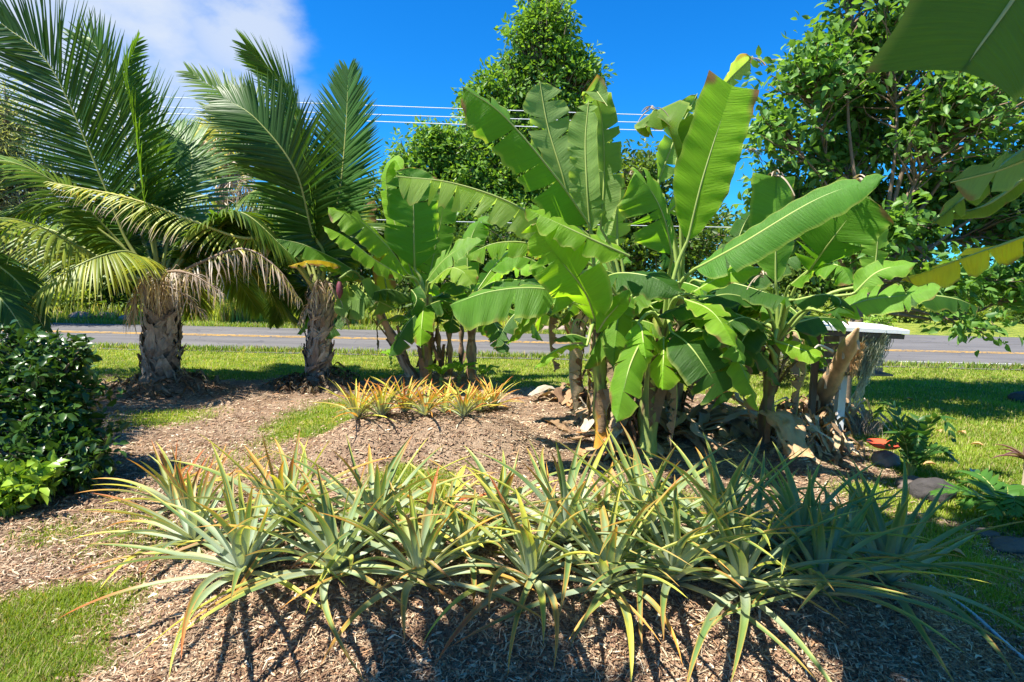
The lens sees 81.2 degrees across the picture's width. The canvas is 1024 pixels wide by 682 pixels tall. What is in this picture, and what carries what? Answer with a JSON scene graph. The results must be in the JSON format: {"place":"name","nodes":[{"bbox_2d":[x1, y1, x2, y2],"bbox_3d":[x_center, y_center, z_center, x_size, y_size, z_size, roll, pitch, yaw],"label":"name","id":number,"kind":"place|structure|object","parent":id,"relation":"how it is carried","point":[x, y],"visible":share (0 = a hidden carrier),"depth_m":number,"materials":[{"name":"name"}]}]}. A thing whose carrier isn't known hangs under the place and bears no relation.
{"place":"outdoors","nodes":[
{"label":"outdoors","id":0,"kind":"place"},
{"bbox_2d":[45,284,653,328],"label":"tall grass","id":1,"kind":"structure","parent":0,"point":[226,312],"depth_m":21.20,"materials":[{"name":"plant"}]},
{"bbox_2d":[0,269,1023,681],"bbox_3d":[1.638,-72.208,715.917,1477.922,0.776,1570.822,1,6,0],"label":"ground","id":2,"kind":"structure","parent":0,"point":[474,445],"depth_m":5.61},
{"bbox_2d":[0,63,54,345],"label":"coconut palm","id":3,"kind":"object","parent":2,"relation":"on","point":[19,289],"visible":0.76,"depth_m":6.94,"materials":[{"name":"plant"}]},
{"bbox_2d":[0,449,69,517],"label":"plant","id":4,"kind":"object","parent":2,"relation":"on","point":[29,488],"visible":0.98,"depth_m":4.31,"materials":[{"name":"green plant"}]},
{"bbox_2d":[0,66,84,306],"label":"feathery tree","id":5,"kind":"object","parent":2,"relation":"on","point":[7,200],"visible":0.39,"depth_m":18.34,"materials":[{"name":"green plant"}]},
{"bbox_2d":[0,319,129,504],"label":"glossy bush","id":6,"kind":"object","parent":2,"relation":"on","point":[44,410],"visible":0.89,"depth_m":4.81,"materials":[{"name":"green plant"}]},
{"bbox_2d":[40,281,102,313],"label":"shrub","id":7,"kind":"object","parent":2,"relation":"on","point":[86,302],"visible":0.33,"depth_m":22.43,"materials":[{"name":"green plant"}]},
{"bbox_2d":[21,194,161,308],"bbox_3d":[-16.951,-3.584,24.384,7.392,5.430,5.445,1,6,0],"label":"background tree","id":8,"kind":"object","parent":2,"relation":"on","point":[57,271],"visible":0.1,"depth_m":23.34,"materials":[{"name":"green plant"}]},
{"bbox_2d":[76,281,140,312],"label":"shrub","id":9,"kind":"object","parent":2,"relation":"on","point":[122,300],"visible":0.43,"depth_m":23.33,"materials":[{"name":"green plant"}]},
{"bbox_2d":[0,0,302,382],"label":"coconut palm","id":10,"kind":"object","parent":2,"relation":"on","point":[170,293],"visible":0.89,"depth_m":8.32,"materials":[{"name":"plant"}]},
{"bbox_2d":[93,367,225,401],"bbox_3d":[-5.053,0.557,8.801,1.784,0.367,1.754,1,6,0],"label":"root debris","id":11,"kind":"object","parent":2,"relation":"on","point":[136,376],"visible":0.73,"depth_m":8.52,"materials":[{"name":"brown plant"}]},
{"bbox_2d":[79,440,254,539],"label":"pineapple plant","id":12,"kind":"object","parent":2,"relation":"on","point":[165,485],"visible":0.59,"depth_m":4.44,"materials":[{"name":"green plant"}]},
{"bbox_2d":[68,443,297,586],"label":"pineapple plant","id":13,"kind":"object","parent":2,"relation":"on","point":[177,534],"visible":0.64,"depth_m":3.84,"materials":[{"name":"green plant"}]},
{"bbox_2d":[58,440,369,675],"bbox_3d":[-1.353,0.933,2.878,1.283,0.767,1.355,-4,8,-43],"label":"pineapple plant","id":14,"kind":"object","parent":2,"relation":"on","point":[235,559],"visible":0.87,"depth_m":2.87,"materials":[{"name":"green plant"}]},
{"bbox_2d":[42,29,400,379],"bbox_3d":[-4.042,-1.992,9.332,4.555,5.140,2.982,1,6,0],"label":"coconut palm","id":15,"kind":"object","parent":2,"relation":"on","point":[311,195],"visible":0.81,"depth_m":8.67,"materials":[{"name":"plant"}]},
{"bbox_2d":[147,204,298,288],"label":"background tree","id":16,"kind":"object","parent":2,"relation":"on","point":[254,267],"visible":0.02,"depth_m":25.02,"materials":[{"name":"green plant"}]},
{"bbox_2d":[136,79,315,305],"bbox_3d":[-10.326,-5.072,20.906,6.681,9.090,3.978,1,6,0],"label":"coconut palm","id":17,"kind":"object","parent":2,"relation":"on","point":[238,200],"visible":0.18,"depth_m":20.39,"materials":[{"name":"plant"}]},
{"bbox_2d":[137,431,402,613],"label":"pineapple plant","id":18,"kind":"object","parent":2,"relation":"on","point":[290,472],"visible":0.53,"depth_m":3.24,"materials":[{"name":"green plant"}]},
{"bbox_2d":[136,458,467,681],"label":"pineapple plant","id":19,"kind":"object","parent":2,"relation":"on","point":[319,544],"visible":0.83,"depth_m":2.81,"materials":[{"name":"green plant"}]},
{"bbox_2d":[262,362,360,395],"bbox_3d":[-3.075,0.536,9.267,1.516,0.390,1.344,4,6,25],"label":"root debris","id":20,"kind":"object","parent":2,"relation":"on","point":[290,379],"visible":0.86,"depth_m":9.03,"materials":[{"name":"brown plant"}]},
{"bbox_2d":[252,168,410,300],"bbox_3d":[-7.670,-4.420,26.551,7.884,6.551,6.893,6,8,40],"label":"background tree","id":21,"kind":"object","parent":2,"relation":"on","point":[363,271],"visible":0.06,"depth_m":26.07,"materials":[{"name":"green plant"}]},
{"bbox_2d":[264,200,427,377],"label":"banana plant","id":22,"kind":"object","parent":2,"relation":"on","point":[325,263],"visible":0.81,"depth_m":8.93,"materials":[{"name":"green plant"}]},
{"bbox_2d":[336,270,362,298],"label":"banana flower","id":23,"kind":"object","parent":22,"relation":"hanging from","point":[339,288],"visible":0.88,"depth_m":8.49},
{"bbox_2d":[212,433,494,611],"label":"pineapple plant","id":24,"kind":"object","parent":2,"relation":"on","point":[378,521],"visible":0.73,"depth_m":3.15,"materials":[{"name":"green plant"}]},
{"bbox_2d":[314,379,396,420],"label":"pineapple plant","id":25,"kind":"object","parent":2,"relation":"on","point":[356,413],"visible":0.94,"depth_m":6.11,"materials":[{"name":"yellow plant"}]},
{"bbox_2d":[333,377,422,416],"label":"pineapple plant","id":26,"kind":"object","parent":2,"relation":"on","point":[382,409],"visible":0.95,"depth_m":6.11,"materials":[{"name":"yellow plant"}]},
{"bbox_2d":[377,285,420,315],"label":"shrub","id":27,"kind":"object","parent":2,"relation":"on","point":[407,306],"visible":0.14,"depth_m":21.86,"materials":[{"name":"green plant"}]},
{"bbox_2d":[322,156,485,381],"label":"banana plant","id":28,"kind":"object","parent":2,"relation":"on","point":[424,237],"visible":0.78,"depth_m":9.15,"materials":[{"name":"green plant"}]},
{"bbox_2d":[369,375,443,412],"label":"pineapple plant","id":29,"kind":"object","parent":2,"relation":"on","point":[411,395],"visible":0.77,"depth_m":6.34,"materials":[{"name":"yellow plant"}]},
{"bbox_2d":[268,466,552,662],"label":"pineapple plant","id":30,"kind":"object","parent":2,"relation":"on","point":[427,540],"visible":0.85,"depth_m":2.81,"materials":[{"name":"green plant"}]},
{"bbox_2d":[388,380,459,415],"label":"pineapple plant","id":31,"kind":"object","parent":2,"relation":"on","point":[424,408],"visible":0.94,"depth_m":6.18,"materials":[{"name":"yellow plant"}]},
{"bbox_2d":[433,317,445,373],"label":"banana plant","id":32,"kind":"object","parent":2,"relation":"on","point":[441,352],"visible":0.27,"depth_m":9.71,"materials":[{"name":"brown plant"}]},
{"bbox_2d":[424,364,456,385],"bbox_3d":[-1.113,0.576,9.411,0.516,0.399,0.416,1,6,0],"label":"banana sucker","id":33,"kind":"object","parent":2,"relation":"on","point":[440,371],"visible":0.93,"depth_m":9.37,"materials":[{"name":"green plant"}]},
{"bbox_2d":[413,376,476,412],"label":"pineapple plant","id":34,"kind":"object","parent":2,"relation":"on","point":[443,410],"visible":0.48,"depth_m":7.73,"materials":[{"name":"yellow plant"}]},
{"bbox_2d":[438,309,453,374],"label":"banana plant","id":35,"kind":"object","parent":2,"relation":"on","point":[449,350],"visible":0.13,"depth_m":9.76,"materials":[{"name":"brown plant"}]},
{"bbox_2d":[374,113,526,241],"bbox_3d":[-3.079,-6.382,30.422,9.247,10.137,6.144,1,6,0],"label":"rounded tree","id":36,"kind":"object","parent":2,"relation":"on","point":[443,153],"visible":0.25,"depth_m":29.49,"materials":[{"name":"green plant"}]},
{"bbox_2d":[390,463,511,532],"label":"pineapple plant","id":37,"kind":"object","parent":2,"relation":"on","point":[456,482],"visible":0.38,"depth_m":3.53,"materials":[{"name":"green plant"}]},
{"bbox_2d":[421,380,501,416],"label":"pineapple plant","id":38,"kind":"object","parent":2,"relation":"on","point":[463,408],"visible":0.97,"depth_m":6.23,"materials":[{"name":"yellow plant"}]},
{"bbox_2d":[445,360,477,382],"bbox_3d":[-0.785,0.537,9.496,0.464,0.398,0.512,2,6,10],"label":"banana sucker","id":39,"kind":"object","parent":2,"relation":"on","point":[459,366],"visible":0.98,"depth_m":9.48,"materials":[{"name":"green plant"}]},
{"bbox_2d":[458,324,465,373],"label":"banana plant","id":40,"kind":"object","parent":2,"relation":"on","point":[461,354],"visible":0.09,"depth_m":11.00,"materials":[{"name":"brown plant"}]},
{"bbox_2d":[389,216,542,380],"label":"banana plant","id":41,"kind":"object","parent":2,"relation":"on","point":[492,332],"visible":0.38,"depth_m":9.09,"materials":[{"name":"green plant"}]},
{"bbox_2d":[400,490,534,607],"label":"pineapple plant","id":42,"kind":"object","parent":2,"relation":"on","point":[462,526],"visible":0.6,"depth_m":3.04,"materials":[{"name":"green plant"}]},
{"bbox_2d":[450,381,509,411],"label":"pineapple plant","id":43,"kind":"object","parent":2,"relation":"on","point":[481,401],"visible":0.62,"depth_m":7.80,"materials":[{"name":"yellow plant"}]},
{"bbox_2d":[467,364,499,384],"bbox_3d":[-0.474,0.590,9.498,0.358,0.398,0.537,5,7,29],"label":"banana sucker","id":44,"kind":"object","parent":2,"relation":"on","point":[482,369],"visible":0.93,"depth_m":9.50,"materials":[{"name":"green plant"}]},
{"bbox_2d":[388,206,588,292],"bbox_3d":[-0.823,-3.198,25.003,9.881,4.806,5.113,1,6,0],"label":"background tree","id":45,"kind":"object","parent":2,"relation":"on","point":[502,234],"visible":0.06,"depth_m":23.82,"materials":[{"name":"green plant"}]},
{"bbox_2d":[459,376,523,408],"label":"pineapple plant","id":46,"kind":"object","parent":2,"relation":"on","point":[493,397],"visible":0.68,"depth_m":7.96,"materials":[{"name":"yellow plant"}]},
{"bbox_2d":[420,446,569,547],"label":"pineapple plant","id":47,"kind":"object","parent":2,"relation":"on","point":[505,479],"visible":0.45,"depth_m":3.45,"materials":[{"name":"green plant"}]},
{"bbox_2d":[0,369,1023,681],"bbox_3d":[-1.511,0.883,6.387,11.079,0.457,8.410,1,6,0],"label":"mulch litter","id":48,"kind":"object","parent":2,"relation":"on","point":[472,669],"visible":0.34,"depth_m":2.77,"materials":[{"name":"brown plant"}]},
{"bbox_2d":[0,344,1023,681],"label":"lawn grass","id":49,"kind":"structure","parent":2,"relation":"on","point":[40,656],"depth_m":5.30,"materials":[{"name":"plant"}]},
{"bbox_2d":[401,463,660,665],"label":"pineapple plant","id":50,"kind":"object","parent":2,"relation":"on","point":[531,552],"visible":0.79,"depth_m":2.80,"materials":[{"name":"green plant"}]},
{"bbox_2d":[396,86,689,452],"bbox_3d":[0.432,-0.450,5.309,2.691,3.403,1.411,-1,6,-24],"label":"banana plant","id":51,"kind":"object","parent":2,"relation":"on","point":[557,232],"visible":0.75,"depth_m":5.10,"materials":[{"name":"green plant"}]},
{"bbox_2d":[446,0,644,271],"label":"tall tree","id":52,"kind":"object","parent":2,"relation":"on","point":[547,50],"visible":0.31,"depth_m":30.86,"materials":[{"name":"green plant"}]},
{"bbox_2d":[414,429,718,670],"bbox_3d":[0.347,0.882,3.127,1.516,0.790,1.509,-3,7,-35],"label":"pineapple plant","id":53,"kind":"object","parent":2,"relation":"on","point":[583,491],"visible":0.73,"depth_m":3.06,"materials":[{"name":"green plant"}]},
{"bbox_2d":[491,205,652,401],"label":"banana plant","id":54,"kind":"object","parent":2,"relation":"on","point":[506,264],"visible":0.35,"depth_m":7.15,"materials":[{"name":"green plant"}]},
{"bbox_2d":[453,461,749,681],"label":"pineapple plant","id":55,"kind":"object","parent":2,"relation":"on","point":[610,552],"visible":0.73,"depth_m":2.78,"materials":[{"name":"green plant"}]},
{"bbox_2d":[465,74,739,417],"bbox_3d":[1.218,-0.698,6.461,2.873,3.972,2.657,4,7,28],"label":"banana plant","id":56,"kind":"object","parent":2,"relation":"on","point":[595,181],"visible":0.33,"depth_m":6.06,"materials":[{"name":"green plant"}]},
{"bbox_2d":[611,392,637,440],"bbox_3d":[1.180,0.925,6.272,0.352,1.136,0.422,1,6,0],"label":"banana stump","id":57,"kind":"object","parent":2,"relation":"on","point":[619,426],"visible":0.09,"depth_m":6.19,"materials":[{"name":"brown plant"}]},
{"bbox_2d":[528,382,757,475],"bbox_3d":[1.494,0.852,7.109,3.192,0.442,3.715,3,6,15],"label":"dry leaf pile","id":58,"kind":"object","parent":2,"relation":"on","point":[708,418],"visible":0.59,"depth_m":6.53,"materials":[{"name":"plant"}]},
{"bbox_2d":[509,422,790,653],"bbox_3d":[0.647,0.857,3.151,1.392,0.738,1.513,1,6,0],"label":"pineapple plant","id":59,"kind":"object","parent":2,"relation":"on","point":[637,471],"visible":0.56,"depth_m":3.08,"materials":[{"name":"green plant"}]},
{"bbox_2d":[585,136,745,281],"bbox_3d":[7.728,-5.851,31.483,10.860,9.254,7.054,1,6,0],"label":"background tree","id":60,"kind":"object","parent":2,"relation":"on","point":[700,248],"visible":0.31,"depth_m":30.15,"materials":[{"name":"green plant"}]},
{"bbox_2d":[556,53,813,425],"bbox_3d":[1.829,-0.801,6.500,2.585,4.344,2.712,1,6,0],"label":"banana plant","id":61,"kind":"object","parent":2,"relation":"on","point":[674,120],"visible":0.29,"depth_m":6.03,"materials":[{"name":"green plant"}]},
{"bbox_2d":[541,450,845,681],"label":"pineapple plant","id":62,"kind":"object","parent":2,"relation":"on","point":[682,549],"visible":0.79,"depth_m":2.79,"materials":[{"name":"green plant"}]},
{"bbox_2d":[576,433,861,615],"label":"pineapple plant","id":63,"kind":"object","parent":2,"relation":"on","point":[712,496],"visible":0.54,"depth_m":3.06,"materials":[{"name":"green plant"}]},
{"bbox_2d":[651,211,829,386],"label":"banana plant","id":64,"kind":"object","parent":2,"relation":"on","point":[739,227],"visible":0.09,"depth_m":6.68,"materials":[{"name":"green plant"}]},
{"bbox_2d":[596,70,887,458],"bbox_3d":[1.668,-0.592,5.577,2.046,3.710,2.425,1,6,0],"label":"banana plant","id":65,"kind":"object","parent":2,"relation":"on","point":[708,158],"visible":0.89,"depth_m":5.10,"materials":[{"name":"green plant"}]},
{"bbox_2d":[577,453,936,681],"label":"pineapple plant","id":66,"kind":"object","parent":2,"relation":"on","point":[742,555],"visible":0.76,"depth_m":2.75,"materials":[{"name":"green plant"}]},
{"bbox_2d":[742,350,810,387],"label":"shrub","id":67,"kind":"object","parent":2,"relation":"on","point":[789,375],"visible":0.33,"depth_m":10.22,"materials":[{"name":"green plant"}]},
{"bbox_2d":[750,284,803,326],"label":"shrub","id":68,"kind":"object","parent":2,"relation":"on","point":[770,291],"visible":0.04,"depth_m":24.24,"materials":[{"name":"green plant"}]},
{"bbox_2d":[780,334,838,370],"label":"shrub","id":69,"kind":"object","parent":2,"relation":"on","point":[821,363],"visible":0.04,"depth_m":12.01,"materials":[{"name":"green plant"}]},
{"bbox_2d":[657,169,979,443],"bbox_3d":[2.767,-0.097,5.681,2.665,3.026,2.057,3,6,15],"label":"banana plant","id":70,"kind":"object","parent":2,"relation":"on","point":[866,222],"visible":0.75,"depth_m":5.33,"materials":[{"name":"green plant"}]},
{"bbox_2d":[678,443,979,608],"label":"pineapple plant","id":71,"kind":"object","parent":2,"relation":"on","point":[790,497],"visible":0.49,"depth_m":3.04,"materials":[{"name":"green plant"}]},
{"bbox_2d":[766,395,893,470],"bbox_3d":[3.518,0.878,7.048,1.480,0.495,3.032,6,8,39],"label":"dry leaf pile","id":72,"kind":"object","parent":2,"relation":"on","point":[822,429],"visible":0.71,"depth_m":6.26,"materials":[{"name":"plant"}]},
{"bbox_2d":[759,409,814,458],"bbox_3d":[2.662,0.870,5.686,0.356,0.324,0.767,1,6,0],"label":"dry sheath","id":73,"kind":"object","parent":72,"relation":"on","point":[788,427],"visible":0.95,"depth_m":5.64,"materials":[{"name":"brown plant"}]},
{"bbox_2d":[802,326,859,417],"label":"dead banana stem","id":74,"kind":"object","parent":2,"relation":"on","point":[829,383],"visible":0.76,"depth_m":6.72,"materials":[{"name":"brown plant"}]},
{"bbox_2d":[849,340,865,378],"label":"hanging moss","id":75,"kind":"object","parent":74,"relation":"hanging from","point":[856,362],"visible":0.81,"depth_m":6.72,"materials":[{"name":"brown plant"}]},
{"bbox_2d":[725,209,936,309],"bbox_3d":[18.911,-4.671,35.488,13.877,6.944,9.173,1,6,0],"label":"background tree","id":76,"kind":"object","parent":2,"relation":"on","point":[808,287],"visible":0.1,"depth_m":34.19,"materials":[{"name":"green plant"}]},
{"bbox_2d":[808,297,870,321],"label":"shrub","id":77,"kind":"object","parent":2,"relation":"on","point":[825,315],"visible":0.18,"depth_m":23.81,"materials":[{"name":"green plant"}]},
{"bbox_2d":[692,465,1019,652],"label":"pineapple plant","id":78,"kind":"object","parent":2,"relation":"on","point":[818,551],"visible":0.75,"depth_m":2.78,"materials":[{"name":"green plant"}]},
{"bbox_2d":[807,321,909,431],"bbox_3d":[3.983,0.472,7.076,1.028,1.400,0.642,1,6,0],"label":"outdoor table","id":79,"kind":"object","parent":2,"relation":"on","point":[834,335],"visible":0.38,"depth_m":7.06,"materials":[{"name":"paint"}]},
{"bbox_2d":[846,330,893,409],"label":"hanging moss","id":80,"kind":"object","parent":79,"relation":"hanging from","point":[875,349],"visible":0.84,"depth_m":6.80,"materials":[{"name":"grey plant"}]},
{"bbox_2d":[843,404,889,438],"bbox_3d":[4.234,0.936,7.174,0.547,0.382,0.766,6,8,38],"label":"dry brush","id":81,"kind":"object","parent":2,"relation":"on","point":[862,426],"visible":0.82,"depth_m":7.11,"materials":[{"name":"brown plant"}]},
{"bbox_2d":[800,470,954,571],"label":"pineapple plant","id":82,"kind":"object","parent":2,"relation":"on","point":[882,507],"visible":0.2,"depth_m":4.09,"materials":[{"name":"green plant"}]},
{"bbox_2d":[734,0,1023,402],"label":"broadleaf tree","id":83,"kind":"object","parent":2,"relation":"on","point":[834,87],"visible":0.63,"depth_m":8.12,"materials":[{"name":"green plant"}]},
{"bbox_2d":[861,314,898,326],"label":"shrub","id":84,"kind":"object","parent":2,"relation":"on","point":[877,319],"visible":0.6,"depth_m":7.28,"materials":[{"name":"green plant"}]},
{"bbox_2d":[739,456,1023,681],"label":"pineapple plant","id":85,"kind":"object","parent":2,"relation":"on","point":[883,543],"visible":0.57,"depth_m":2.99,"materials":[{"name":"green plant"}]},
{"bbox_2d":[870,450,900,467],"bbox_3d":[3.688,1.173,5.896,0.260,0.201,0.223,1,6,0],"label":"rock","id":86,"kind":"object","parent":2,"relation":"on","point":[890,459],"visible":0.8,"depth_m":5.82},
{"bbox_2d":[866,438,900,449],"bbox_3d":[3.662,1.022,5.877,0.310,0.050,0.310,1,6,0],"label":"dish","id":87,"kind":"object","parent":86,"relation":"on","point":[877,443],"visible":0.66,"depth_m":5.92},
{"bbox_2d":[881,303,939,323],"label":"shrub","id":88,"kind":"object","parent":2,"relation":"on","point":[908,320],"visible":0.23,"depth_m":29.45,"materials":[{"name":"green plant"}]},
{"bbox_2d":[865,400,959,475],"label":"fern","id":89,"kind":"object","parent":2,"relation":"on","point":[914,451],"visible":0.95,"depth_m":5.45,"materials":[{"name":"plant"}]},
{"bbox_2d":[908,477,956,502],"bbox_3d":[3.581,1.289,5.085,0.392,0.268,0.289,1,6,0],"label":"rock","id":90,"kind":"object","parent":2,"relation":"on","point":[920,488],"visible":0.62,"depth_m":5.01,"materials":[{"name":"stone"}]},
{"bbox_2d":[866,0,1023,287],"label":"banana plant","id":91,"kind":"object","parent":2,"relation":"on","point":[983,39],"visible":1,"depth_m":2.28,"materials":[{"name":"green plant"}]},
{"bbox_2d":[929,468,1023,519],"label":"fern","id":92,"kind":"object","parent":2,"relation":"on","point":[1007,499],"visible":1,"depth_m":4.62,"materials":[{"name":"plant"}]},
{"bbox_2d":[929,585,1023,659],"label":"garden hose","id":93,"kind":"object","parent":2,"relation":"on","point":[994,632],"visible":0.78,"depth_m":3.12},
{"bbox_2d":[971,528,1000,537],"bbox_3d":[3.427,1.391,4.323,0.187,0.065,0.136,1,6,0],"label":"rock","id":94,"kind":"object","parent":2,"relation":"on","point":[990,533],"visible":0.64,"depth_m":4.28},
{"bbox_2d":[967,304,1020,321],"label":"shrub","id":95,"kind":"object","parent":2,"relation":"on","point":[981,314],"visible":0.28,"depth_m":32.52,"materials":[{"name":"green plant"}]},
{"bbox_2d":[989,536,1023,554],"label":"rock","id":96,"kind":"object","parent":2,"relation":"on","point":[1008,544],"visible":0.84,"depth_m":4.05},
{"bbox_2d":[991,444,1023,488],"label":"ti plant","id":97,"kind":"object","parent":2,"relation":"on","point":[1018,453],"visible":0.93,"depth_m":4.77,"materials":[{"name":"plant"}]},
{"bbox_2d":[998,304,1023,323],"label":"shrub","id":98,"kind":"object","parent":2,"relation":"on","point":[1016,316],"visible":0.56,"depth_m":31.20,"materials":[{"name":"green plant"}]},
{"bbox_2d":[1007,391,1023,401],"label":"rock","id":99,"kind":"object","parent":2,"relation":"on","point":[1017,395],"visible":0.75,"depth_m":9.38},
{"bbox_2d":[0,315,1023,369],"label":"verge grass","id":100,"kind":"structure","parent":0,"point":[88,320],"depth_m":13.64,"materials":[{"name":"plant"}]},
{"bbox_2d":[0,0,1023,280],"label":"sky","id":101,"kind":"structure","parent":0,"point":[662,53],"materials":[{"name":"blue"}]},
{"bbox_2d":[1,323,1023,369],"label":"road","id":102,"kind":"structure","parent":0,"point":[290,337],"depth_m":16.30,"materials":[{"name":"asphalt"}]},
{"bbox_2d":[2,330,1023,353],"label":"road centre line","id":103,"kind":"object","parent":102,"relation":"on","point":[479,341],"visible":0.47,"depth_m":16.60,"materials":[{"name":"yellow paint"}]},
{"bbox_2d":[889,335,1023,344],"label":"side road","id":104,"kind":"structure","parent":0,"point":[942,339],"depth_m":20.79,"materials":[{"name":"asphalt"}]},
{"bbox_3d":[-33.869,-6.157,22.567,0.318,9.600,2.200,1,6,0],"label":"utility pole","id":105,"kind":"object","parent":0,"visible":0},
{"bbox_2d":[9,101,749,125],"bbox_3d":[1.197,-8.691,22.727,70.000,0.607,0.030,1,6,0],"label":"power line","id":106,"kind":"object","parent":105,"relation":"attached to","point":[367,114],"visible":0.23,"depth_m":22.74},
{"bbox_2d":[17,107,753,133],"bbox_3d":[1.184,-8.105,21.782,70.000,0.762,0.030,1,6,0],"label":"power line","id":107,"kind":"object","parent":105,"relation":"attached to","point":[395,122],"visible":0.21,"depth_m":21.80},
{"bbox_2d":[10,90,890,121],"bbox_3d":[1.201,-8.852,22.208,70.000,0.846,0.030,1,6,0],"label":"power line","id":108,"kind":"object","parent":105,"relation":"attached to","point":[425,107],"visible":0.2,"depth_m":22.23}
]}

